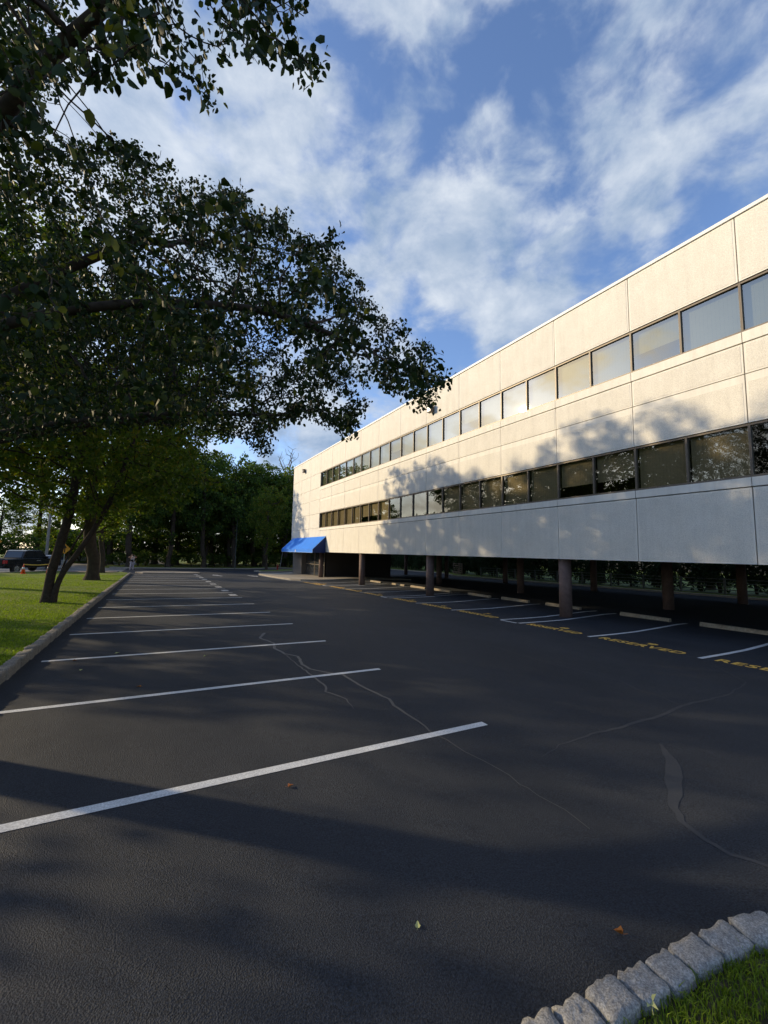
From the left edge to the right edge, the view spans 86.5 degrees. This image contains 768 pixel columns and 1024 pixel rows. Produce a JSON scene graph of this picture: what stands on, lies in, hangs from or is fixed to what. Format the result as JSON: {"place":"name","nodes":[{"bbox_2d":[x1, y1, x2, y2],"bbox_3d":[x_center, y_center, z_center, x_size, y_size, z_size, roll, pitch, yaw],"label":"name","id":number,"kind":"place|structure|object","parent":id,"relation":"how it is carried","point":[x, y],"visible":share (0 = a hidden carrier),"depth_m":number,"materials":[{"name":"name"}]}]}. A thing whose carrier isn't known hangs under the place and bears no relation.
{"place":"outdoors","nodes":[
{"label":"outdoors","id":0,"kind":"place"},
{"bbox_2d":[0,553,125,563],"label":"lawn","id":1,"kind":"structure","parent":0,"point":[73,563],"depth_m":65.23,"materials":[{"name":"green plant"}]},
{"bbox_2d":[0,498,30,542],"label":"street tree","id":2,"kind":"object","parent":1,"relation":"on","point":[4,515],"visible":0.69,"depth_m":54.59,"materials":[{"name":"green plant"}]},
{"bbox_2d":[0,532,49,555],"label":"street bush","id":3,"kind":"object","parent":1,"relation":"on","point":[28,541],"visible":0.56,"depth_m":50.07,"materials":[{"name":"green plant"}]},
{"bbox_2d":[0,488,64,549],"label":"street tree","id":4,"kind":"object","parent":1,"relation":"on","point":[38,530],"visible":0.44,"depth_m":57.15,"materials":[{"name":"green plant"}]},
{"bbox_2d":[41,526,82,558],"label":"thicket bush","id":5,"kind":"object","parent":1,"relation":"on","point":[77,532],"visible":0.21,"depth_m":62.75,"materials":[{"name":"green plant"}]},
{"bbox_2d":[0,571,127,665],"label":"lawn","id":6,"kind":"structure","parent":0,"point":[16,574],"depth_m":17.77,"materials":[{"name":"green plant"}]},
{"bbox_2d":[0,334,98,506],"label":"shade tree","id":7,"kind":"object","parent":6,"relation":"on","point":[12,474],"visible":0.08,"depth_m":22.84,"materials":[{"name":"green plant"}]},
{"bbox_2d":[13,348,204,579],"bbox_3d":[-19.149,-2.737,28.570,11.994,15.401,12.177,4,-6,-29],"label":"shade tree","id":8,"kind":"object","parent":6,"relation":"on","point":[93,560],"visible":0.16,"depth_m":27.49,"materials":[{"name":"green plant"}]},
{"bbox_2d":[79,511,139,572],"bbox_3d":[-25.442,2.202,37.105,4.635,7.191,4.672,-2,-6,29],"label":"shade tree","id":9,"kind":"object","parent":6,"relation":"on","point":[101,536],"visible":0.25,"depth_m":36.98,"materials":[{"name":"green plant"}]},
{"bbox_2d":[0,173,237,602],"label":"young tree","id":10,"kind":"object","parent":6,"relation":"on","point":[84,453],"visible":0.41,"depth_m":15.63,"materials":[{"name":"green plant"}]},
{"bbox_2d":[0,0,455,457],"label":"pear tree","id":11,"kind":"object","parent":6,"relation":"on","point":[33,62],"visible":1,"depth_m":4.71,"materials":[{"name":"green plant"}]},
{"bbox_2d":[0,563,134,571],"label":"street","id":12,"kind":"structure","parent":0,"point":[78,567],"depth_m":46.60,"materials":[{"name":"grey asphalt"}]},
{"bbox_2d":[0,550,60,571],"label":"suv","id":13,"kind":"object","parent":12,"relation":"on","point":[14,560],"visible":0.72,"depth_m":35.35,"materials":[{"name":"black paint"}]},
{"bbox_2d":[43,493,63,567],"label":"utility pole","id":14,"kind":"object","parent":12,"relation":"on","point":[48,536],"visible":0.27,"depth_m":45.44,"materials":[{"name":"brown wood"}]},
{"bbox_2d":[258,572,410,580],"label":"pavement","id":15,"kind":"structure","parent":0,"point":[294,576],"depth_m":39.40,"materials":[{"name":"beige concrete"}]},
{"bbox_2d":[0,568,767,1023],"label":"parking lot","id":16,"kind":"structure","parent":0,"point":[314,892],"depth_m":3.51,"materials":[{"name":"grey asphalt"}]},
{"bbox_2d":[0,572,130,684],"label":"kerb","id":17,"kind":"structure","parent":16,"relation":"on","point":[9,668],"depth_m":8.72,"materials":[{"name":"stone"}]},
{"bbox_2d":[135,571,199,573],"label":"island","id":18,"kind":"structure","parent":16,"relation":"on","point":[147,572],"depth_m":41.35,"materials":[{"name":"grey concrete"}]},
{"bbox_2d":[70,623,291,634],"bbox_3d":[-5.269,3.232,11.332,5.560,0.106,0.105,4,-6,-29],"label":"stall line","id":19,"kind":"object","parent":16,"relation":"on","point":[175,629],"visible":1,"depth_m":11.09,"materials":[{"name":"white paint"}]},
{"bbox_2d":[41,640,324,661],"bbox_3d":[-3.891,2.986,8.866,5.560,0.106,0.105,4,-6,-29],"label":"stall line","id":20,"kind":"object","parent":16,"relation":"on","point":[175,651],"visible":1,"depth_m":8.60,"materials":[{"name":"white paint"}]},
{"bbox_2d":[0,668,380,713],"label":"stall line","id":21,"kind":"object","parent":16,"relation":"on","point":[78,703],"visible":1,"depth_m":6.06,"materials":[{"name":"white paint"}]},
{"bbox_2d":[0,722,486,832],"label":"stall line","id":22,"kind":"object","parent":16,"relation":"on","point":[97,807],"visible":1,"depth_m":3.69,"materials":[{"name":"white paint"}]},
{"bbox_2d":[259,633,589,828],"bbox_3d":[-0.840,2.872,7.096,0.450,0.099,9.222,5,-7,-33],"label":"crack seal","id":23,"kind":"object","parent":16,"relation":"on","point":[344,675],"visible":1,"depth_m":6.13,"materials":[{"name":"grey asphalt"}]},
{"bbox_2d":[109,567,767,600],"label":"kerb","id":24,"kind":"structure","parent":16,"relation":"on","point":[727,596],"depth_m":38.74,"materials":[{"name":"grey concrete"}]},
{"bbox_2d":[521,911,767,1023],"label":"kerb","id":25,"kind":"structure","parent":16,"relation":"on","point":[628,992],"depth_m":1.96,"materials":[{"name":"stone"}]},
{"bbox_2d":[543,667,746,755],"bbox_3d":[4.601,2.945,6.309,6.928,0.143,0.713,5,-7,-38],"label":"crack seal","id":26,"kind":"object","parent":16,"relation":"on","point":[654,717],"visible":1,"depth_m":5.60,"materials":[{"name":"grey asphalt"}]},
{"bbox_2d":[620,612,671,621],"bbox_3d":[9.939,3.999,15.588,0.168,0.140,1.800,4,-6,-29],"label":"wheel stop","id":27,"kind":"object","parent":16,"relation":"on","point":[645,616],"visible":0.92,"depth_m":15.48,"materials":[{"name":"concrete"}]},
{"bbox_2d":[659,743,767,866],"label":"crack seal","id":28,"kind":"object","parent":16,"relation":"on","point":[673,777],"visible":1,"depth_m":3.79,"materials":[{"name":"grey asphalt"}]},
{"bbox_2d":[698,643,767,658],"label":"stall line","id":29,"kind":"object","parent":16,"relation":"on","point":[758,646],"visible":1,"depth_m":10.34,"materials":[{"name":"white paint"}]},
{"bbox_2d":[700,622,767,634],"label":"wheel stop","id":30,"kind":"object","parent":16,"relation":"on","point":[733,628],"visible":1,"depth_m":13.12,"materials":[{"name":"concrete"}]},
{"bbox_2d":[0,0,767,548],"label":"sky","id":31,"kind":"structure","parent":0,"point":[487,169],"materials":[{"name":"blue"}]},
{"bbox_2d":[5,547,765,574],"bbox_3d":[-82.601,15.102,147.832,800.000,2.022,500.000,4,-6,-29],"label":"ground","id":32,"kind":"structure","parent":0,"point":[576,559],"depth_m":107.60,"materials":[{"name":"soil"}]},
{"bbox_2d":[68,535,113,559],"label":"thicket bush","id":33,"kind":"object","parent":32,"relation":"on","point":[80,542],"visible":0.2,"depth_m":60.28,"materials":[{"name":"green plant"}]},
{"bbox_2d":[113,532,159,561],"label":"thicket bush","id":34,"kind":"object","parent":32,"relation":"on","point":[136,549],"visible":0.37,"depth_m":63.81,"materials":[{"name":"green plant"}]},
{"bbox_2d":[117,527,167,562],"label":"thicket bush","id":35,"kind":"object","parent":32,"relation":"on","point":[158,545],"visible":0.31,"depth_m":63.83,"materials":[{"name":"green plant"}]},
{"bbox_2d":[246,483,291,569],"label":"woodland tree","id":36,"kind":"object","parent":32,"relation":"on","point":[266,524],"visible":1,"depth_m":56.91,"materials":[{"name":"green plant"}]},
{"bbox_2d":[291,194,767,617],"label":"office building","id":37,"kind":"structure","parent":32,"relation":"on","point":[624,418],"depth_m":15.47,"materials":[{"name":"concrete"}]},
{"bbox_2d":[282,536,325,552],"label":"awning","id":38,"kind":"object","parent":37,"relation":"attached to","point":[311,544],"visible":1,"depth_m":40.49,"materials":[{"name":"blue fabric"}]},
{"bbox_2d":[305,553,324,576],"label":"door","id":39,"kind":"structure","parent":37,"relation":"in","point":[312,559],"depth_m":43.10,"materials":[{"name":"grey glass"}]},
{"bbox_2d":[352,505,361,523],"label":"window","id":40,"kind":"structure","parent":37,"relation":"in","point":[356,514],"depth_m":33.23,"materials":[{"name":"brown glass"}]},
{"bbox_2d":[361,451,371,471],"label":"window","id":41,"kind":"structure","parent":37,"relation":"in","point":[366,465],"depth_m":32.30,"materials":[{"name":"grey glass"}]},
{"bbox_2d":[370,446,378,468],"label":"window","id":42,"kind":"structure","parent":37,"relation":"in","point":[375,455],"depth_m":31.02,"materials":[{"name":"grey glass"}]},
{"bbox_2d":[378,499,390,520],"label":"window","id":43,"kind":"structure","parent":37,"relation":"in","point":[385,502],"depth_m":29.27,"materials":[{"name":"clear glass"}]},
{"bbox_2d":[379,441,391,464],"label":"window","id":44,"kind":"structure","parent":37,"relation":"in","point":[385,447],"depth_m":29.68,"materials":[{"name":"grey glass"}]},
{"bbox_2d":[389,436,403,461],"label":"window","id":45,"kind":"structure","parent":37,"relation":"in","point":[396,447],"depth_m":28.37,"materials":[{"name":"grey glass"}]},
{"bbox_2d":[401,431,415,456],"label":"window","id":46,"kind":"structure","parent":37,"relation":"in","point":[408,449],"depth_m":26.98,"materials":[{"name":"grey glass"}]},
{"bbox_2d":[413,425,429,452],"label":"window","id":47,"kind":"structure","parent":37,"relation":"in","point":[419,432],"depth_m":25.69,"materials":[{"name":"grey glass"}]},
{"bbox_2d":[427,417,444,447],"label":"window","id":48,"kind":"structure","parent":37,"relation":"in","point":[435,426],"depth_m":24.31,"materials":[{"name":"grey glass"}]},
{"bbox_2d":[442,410,459,441],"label":"window","id":49,"kind":"structure","parent":37,"relation":"in","point":[453,419],"depth_m":22.94,"materials":[{"name":"grey glass"}]},
{"bbox_2d":[442,484,459,513],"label":"window","id":50,"kind":"structure","parent":37,"relation":"in","point":[452,492],"depth_m":22.55,"materials":[{"name":"clear glass"}]},
{"bbox_2d":[460,401,481,435],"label":"window","id":51,"kind":"structure","parent":37,"relation":"in","point":[471,412],"depth_m":21.67,"materials":[{"name":"grey glass"}]},
{"bbox_2d":[460,480,481,510],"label":"window","id":52,"kind":"structure","parent":37,"relation":"in","point":[470,489],"depth_m":21.23,"materials":[{"name":"clear glass"}]},
{"bbox_2d":[479,391,503,428],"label":"window","id":53,"kind":"structure","parent":37,"relation":"in","point":[489,417],"depth_m":20.29,"materials":[{"name":"grey glass"}]},
{"bbox_2d":[479,475,504,508],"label":"window","id":54,"kind":"structure","parent":37,"relation":"in","point":[492,491],"depth_m":19.87,"materials":[{"name":"glass"}]},
{"bbox_2d":[501,380,528,420],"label":"window","id":55,"kind":"structure","parent":37,"relation":"in","point":[512,393],"depth_m":18.93,"materials":[{"name":"grey glass"}]},
{"bbox_2d":[502,470,527,505],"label":"window","id":56,"kind":"structure","parent":37,"relation":"in","point":[518,490],"depth_m":18.52,"materials":[{"name":"glass"}]},
{"bbox_2d":[526,367,555,410],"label":"window","id":57,"kind":"structure","parent":37,"relation":"in","point":[546,380],"depth_m":17.60,"materials":[{"name":"grey glass"}]},
{"bbox_2d":[528,463,557,502],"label":"window","id":58,"kind":"structure","parent":37,"relation":"in","point":[543,477],"depth_m":17.18,"materials":[{"name":"glass"}]},
{"bbox_2d":[555,351,590,399],"bbox_3d":[7.524,-5.329,16.174,0.225,1.490,1.521,4,-6,-29],"label":"window","id":59,"kind":"structure","parent":37,"relation":"in","point":[575,370],"depth_m":16.24,"materials":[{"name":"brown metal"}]},
{"bbox_2d":[558,456,593,499],"bbox_3d":[7.447,-1.269,15.781,0.225,1.490,1.521,4,-6,-29],"label":"window","id":60,"kind":"structure","parent":37,"relation":"in","point":[585,464],"depth_m":15.86,"materials":[{"name":"glass"}]},
{"bbox_2d":[589,332,631,386],"bbox_3d":[8.264,-5.444,14.846,0.225,1.490,1.521,4,-6,-29],"label":"window","id":61,"kind":"structure","parent":37,"relation":"in","point":[622,362],"depth_m":14.90,"materials":[{"name":"grey glass"}]},
{"bbox_2d":[593,447,635,495],"bbox_3d":[8.188,-1.384,14.453,0.225,1.490,1.521,4,-6,-29],"label":"window","id":62,"kind":"structure","parent":37,"relation":"in","point":[624,464],"depth_m":14.52,"materials":[{"name":"grey glass"}]},
{"bbox_2d":[630,310,680,371],"bbox_3d":[9.005,-5.559,13.518,0.225,1.490,1.521,4,-6,-29],"label":"window","id":63,"kind":"structure","parent":37,"relation":"in","point":[662,333],"depth_m":13.58,"materials":[{"name":"glass"}]},
{"bbox_2d":[635,437,687,490],"bbox_3d":[8.928,-1.498,13.124,0.225,1.490,1.521,4,-6,-29],"label":"window","id":64,"kind":"structure","parent":37,"relation":"in","point":[670,453],"depth_m":13.16,"materials":[{"name":"brown glass"}]},
{"bbox_2d":[679,283,741,353],"bbox_3d":[9.745,-5.673,12.190,0.225,1.490,1.521,4,-6,-29],"label":"window","id":65,"kind":"structure","parent":37,"relation":"in","point":[702,311],"depth_m":12.21,"materials":[{"name":"grey glass"}]},
{"bbox_2d":[686,423,751,483],"bbox_3d":[9.669,-1.613,11.796,0.225,1.490,1.521,4,-6,-29],"label":"window","id":66,"kind":"structure","parent":37,"relation":"in","point":[732,452],"depth_m":11.81,"materials":[{"name":"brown glass"}]},
{"bbox_2d":[739,270,767,331],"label":"window","id":67,"kind":"structure","parent":37,"relation":"in","point":[756,298],"depth_m":11.32,"materials":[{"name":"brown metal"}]},
{"bbox_2d":[749,419,767,476],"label":"window","id":68,"kind":"structure","parent":37,"relation":"in","point":[764,421],"depth_m":11.05,"materials":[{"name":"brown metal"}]},
{"bbox_2d":[105,556,767,597],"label":"lawn","id":69,"kind":"structure","parent":0,"point":[184,564],"depth_m":49.58,"materials":[{"name":"green plant"}]},
{"bbox_2d":[59,461,144,560],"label":"woodland tree","id":70,"kind":"object","parent":69,"relation":"on","point":[108,538],"visible":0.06,"depth_m":55.29,"materials":[{"name":"green plant"}]},
{"bbox_2d":[97,435,171,566],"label":"woodland tree","id":71,"kind":"object","parent":69,"relation":"on","point":[128,542],"visible":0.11,"depth_m":53.25,"materials":[{"name":"green plant"}]},
{"bbox_2d":[124,549,149,565],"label":"undergrowth bush","id":72,"kind":"object","parent":69,"relation":"on","point":[136,554],"visible":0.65,"depth_m":56.47,"materials":[{"name":"green plant"}]},
{"bbox_2d":[132,506,189,563],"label":"woodland tree","id":73,"kind":"object","parent":69,"relation":"on","point":[156,549],"visible":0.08,"depth_m":64.28,"materials":[{"name":"green plant"}]},
{"bbox_2d":[140,443,207,566],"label":"woodland tree","id":74,"kind":"object","parent":69,"relation":"on","point":[172,533],"visible":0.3,"depth_m":57.21,"materials":[{"name":"green plant"}]},
{"bbox_2d":[135,455,212,565],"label":"woodland tree","id":75,"kind":"object","parent":69,"relation":"on","point":[164,521],"visible":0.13,"depth_m":59.98,"materials":[{"name":"green plant"}]},
{"bbox_2d":[160,540,195,560],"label":"thicket bush","id":76,"kind":"object","parent":69,"relation":"on","point":[182,548],"visible":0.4,"depth_m":67.97,"materials":[{"name":"green plant"}]},
{"bbox_2d":[161,489,199,564],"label":"woodland tree","id":77,"kind":"object","parent":69,"relation":"on","point":[177,539],"visible":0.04,"depth_m":66.46,"materials":[{"name":"green plant"}]},
{"bbox_2d":[175,449,237,567],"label":"woodland tree","id":78,"kind":"object","parent":69,"relation":"on","point":[204,516],"visible":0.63,"depth_m":59.48,"materials":[{"name":"green plant"}]},
{"bbox_2d":[186,539,226,555],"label":"thicket bush","id":79,"kind":"object","parent":69,"relation":"on","point":[215,551],"visible":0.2,"depth_m":71.99,"materials":[{"name":"green plant"}]},
{"bbox_2d":[180,480,237,566],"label":"woodland tree","id":80,"kind":"object","parent":69,"relation":"on","point":[192,538],"visible":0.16,"depth_m":63.49,"materials":[{"name":"green plant"}]},
{"bbox_2d":[200,453,241,564],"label":"woodland tree","id":81,"kind":"object","parent":69,"relation":"on","point":[210,547],"depth_m":68.99,"materials":[{"name":"green plant"}]},
{"bbox_2d":[206,472,258,566],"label":"woodland tree","id":82,"kind":"object","parent":69,"relation":"on","point":[228,548],"visible":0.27,"depth_m":64.74,"materials":[{"name":"green plant"}]},
{"bbox_2d":[210,452,267,567],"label":"woodland tree","id":83,"kind":"object","parent":69,"relation":"on","point":[243,526],"visible":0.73,"depth_m":63.02,"materials":[{"name":"green plant"}]},
{"bbox_2d":[233,464,291,566],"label":"woodland tree","id":84,"kind":"object","parent":69,"relation":"on","point":[253,550],"visible":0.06,"depth_m":69.07,"materials":[{"name":"green plant"}]},
{"bbox_2d":[242,459,292,566],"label":"woodland tree","id":85,"kind":"object","parent":69,"relation":"on","point":[271,469],"visible":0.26,"depth_m":67.96,"materials":[{"name":"green plant"}]},
{"bbox_2d":[255,465,293,566],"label":"woodland tree","id":86,"kind":"object","parent":69,"relation":"on","point":[284,540],"visible":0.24,"depth_m":70.78,"materials":[{"name":"green plant"}]},
{"bbox_2d":[412,555,425,570],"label":"hedge bush","id":87,"kind":"object","parent":69,"relation":"on","point":[420,564],"visible":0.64,"depth_m":67.49,"materials":[{"name":"green plant"}]},
{"bbox_2d":[451,556,473,573],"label":"hedge bush","id":88,"kind":"object","parent":69,"relation":"on","point":[464,560],"visible":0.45,"depth_m":55.60,"materials":[{"name":"green plant"}]},
{"bbox_2d":[469,556,485,574],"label":"hedge bush","id":89,"kind":"object","parent":69,"relation":"on","point":[474,559],"visible":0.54,"depth_m":52.88,"materials":[{"name":"green plant"}]},
{"bbox_2d":[475,557,502,576],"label":"hedge bush","id":90,"kind":"object","parent":69,"relation":"on","point":[493,561],"visible":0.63,"depth_m":49.64,"materials":[{"name":"green plant"}]},
{"bbox_2d":[498,557,516,577],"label":"hedge bush","id":91,"kind":"object","parent":69,"relation":"on","point":[511,561],"visible":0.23,"depth_m":46.75,"materials":[{"name":"green plant"}]},
{"bbox_2d":[524,558,551,578],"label":"hedge bush","id":92,"kind":"object","parent":69,"relation":"on","point":[534,564],"visible":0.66,"depth_m":43.85,"materials":[{"name":"green plant"}]},
{"bbox_2d":[547,559,580,580],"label":"hedge bush","id":93,"kind":"object","parent":69,"relation":"on","point":[554,568],"visible":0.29,"depth_m":41.25,"materials":[{"name":"green plant"}]},
{"bbox_2d":[571,559,603,582],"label":"hedge bush","id":94,"kind":"object","parent":69,"relation":"on","point":[582,562],"visible":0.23,"depth_m":40.21,"materials":[{"name":"green plant"}]},
{"bbox_2d":[576,560,611,583],"bbox_3d":[19.763,5.673,38.452,3.071,3.369,2.718,-1,-6,16],"label":"hedge bush","id":95,"kind":"object","parent":69,"relation":"on","point":[587,568],"visible":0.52,"depth_m":38.02,"materials":[{"name":"green plant"}]},
{"bbox_2d":[601,560,636,584],"bbox_3d":[21.639,5.361,37.589,3.269,3.897,2.894,-1,-6,16],"label":"hedge bush","id":96,"kind":"object","parent":69,"relation":"on","point":[613,563],"visible":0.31,"depth_m":37.41,"materials":[{"name":"green plant"}]},
{"bbox_2d":[480,567,767,596],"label":"rail fence","id":97,"kind":"object","parent":69,"relation":"on","point":[680,580],"visible":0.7,"depth_m":33.05,"materials":[{"name":"grey metal"}]},
{"bbox_2d":[610,561,647,586],"bbox_3d":[21.454,5.364,35.666,3.078,3.437,2.726,-2,-6,27],"label":"hedge bush","id":98,"kind":"object","parent":69,"relation":"on","point":[632,566],"visible":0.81,"depth_m":35.27,"materials":[{"name":"green plant"}]},
{"bbox_2d":[639,561,677,587],"bbox_3d":[23.191,5.048,34.589,3.361,3.925,2.975,4,-6,-28],"label":"hedge bush","id":99,"kind":"object","parent":69,"relation":"on","point":[646,563],"visible":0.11,"depth_m":34.68,"materials":[{"name":"green plant"}]},
{"bbox_2d":[643,562,689,589],"bbox_3d":[22.637,5.053,32.659,2.840,3.444,3.208,4,-6,-29],"label":"hedge bush","id":100,"kind":"object","parent":69,"relation":"on","point":[656,569],"visible":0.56,"depth_m":32.31,"materials":[{"name":"green plant"}]},
{"bbox_2d":[674,562,723,590],"bbox_3d":[24.672,4.747,31.841,3.600,3.976,3.187,2,-6,-8],"label":"hedge bush","id":101,"kind":"object","parent":69,"relation":"on","point":[690,580],"visible":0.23,"depth_m":31.52,"materials":[{"name":"green plant"}]},
{"bbox_2d":[687,563,747,592],"bbox_3d":[24.349,4.295,29.856,3.645,4.485,3.227,-4,-7,42],"label":"hedge bush","id":102,"kind":"object","parent":69,"relation":"on","point":[710,567],"visible":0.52,"depth_m":29.54,"materials":[{"name":"green plant"}]},
{"bbox_2d":[719,564,767,593],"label":"hedge bush","id":103,"kind":"object","parent":69,"relation":"on","point":[752,575],"visible":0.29,"depth_m":28.54,"materials":[{"name":"green plant"}]},
{"bbox_2d":[752,565,767,591],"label":"hedge bush","id":104,"kind":"object","parent":69,"relation":"on","point":[765,567],"visible":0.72,"depth_m":27.63,"materials":[{"name":"green plant"}]},
{"bbox_2d":[606,939,767,1023],"bbox_3d":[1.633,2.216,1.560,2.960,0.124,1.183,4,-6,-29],"label":"grass","id":105,"kind":"structure","parent":0,"point":[725,1009],"depth_m":1.89,"materials":[{"name":"green plant"}]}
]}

